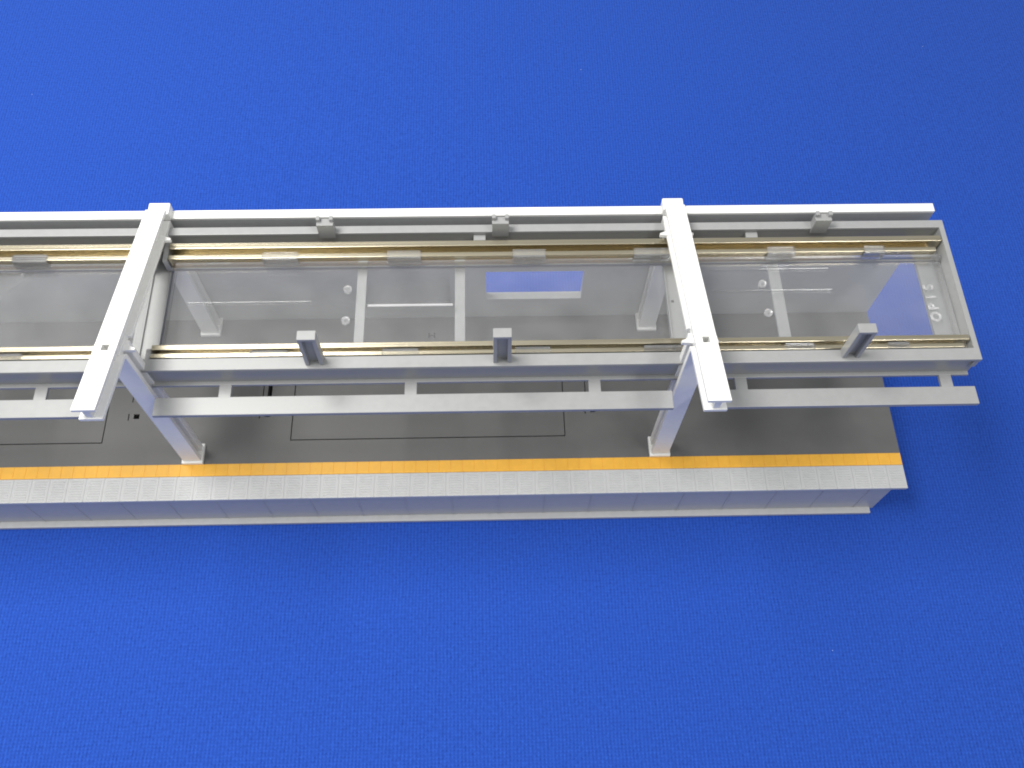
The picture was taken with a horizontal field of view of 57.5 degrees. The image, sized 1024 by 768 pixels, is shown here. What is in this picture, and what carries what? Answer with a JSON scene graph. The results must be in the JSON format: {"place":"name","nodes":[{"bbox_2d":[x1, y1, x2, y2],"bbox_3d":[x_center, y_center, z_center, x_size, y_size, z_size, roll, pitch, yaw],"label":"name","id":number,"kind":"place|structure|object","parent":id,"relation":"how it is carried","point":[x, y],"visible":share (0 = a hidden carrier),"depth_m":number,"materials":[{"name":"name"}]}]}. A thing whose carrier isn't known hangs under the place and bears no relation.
{"place":"outdoors","nodes":[
{"label":"outdoors","id":0,"kind":"place"},
{"bbox_2d":[0,0,1023,767],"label":"tablecloth","id":1,"kind":"object","parent":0,"point":[886,630],"visible":0.66,"depth_m":25.94,"materials":[{"name":"blue fabric"}]},
{"bbox_2d":[0,203,934,528],"bbox_3d":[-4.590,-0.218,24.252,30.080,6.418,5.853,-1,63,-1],"label":"model platform","id":2,"kind":"structure","parent":1,"relation":"on","point":[120,465],"depth_m":25.17,"materials":[{"name":"grey plastic"}]},
{"bbox_2d":[70,203,222,464],"bbox_3d":[-8.439,-0.794,22.425,0.820,6.676,6.361,-1,63,-1],"label":"canopy portal","id":3,"kind":"object","parent":2,"relation":"on","point":[139,304],"visible":0.94,"depth_m":21.32,"materials":[{"name":"white plastic"}]},
{"bbox_2d":[0,228,157,419],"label":"platform canopy","id":4,"kind":"object","parent":3,"relation":"attached to","point":[28,257],"visible":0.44,"depth_m":22.05,"materials":[{"name":"grey plastic"}]},
{"bbox_2d":[141,211,981,417],"bbox_3d":[1.208,-1.896,21.437,18.950,1.960,4.680,-1,63,-1],"label":"platform canopy","id":5,"kind":"object","parent":3,"relation":"attached to","point":[946,350],"visible":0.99,"depth_m":21.46,"materials":[{"name":"grey plastic"}]},
{"bbox_2d":[635,198,731,456],"bbox_3d":[3.966,-0.972,22.731,0.800,6.676,6.361,-1,63,-1],"label":"canopy portal","id":6,"kind":"object","parent":2,"relation":"on","point":[679,283],"visible":0.94,"depth_m":21.45,"materials":[{"name":"white plastic"}]}
]}

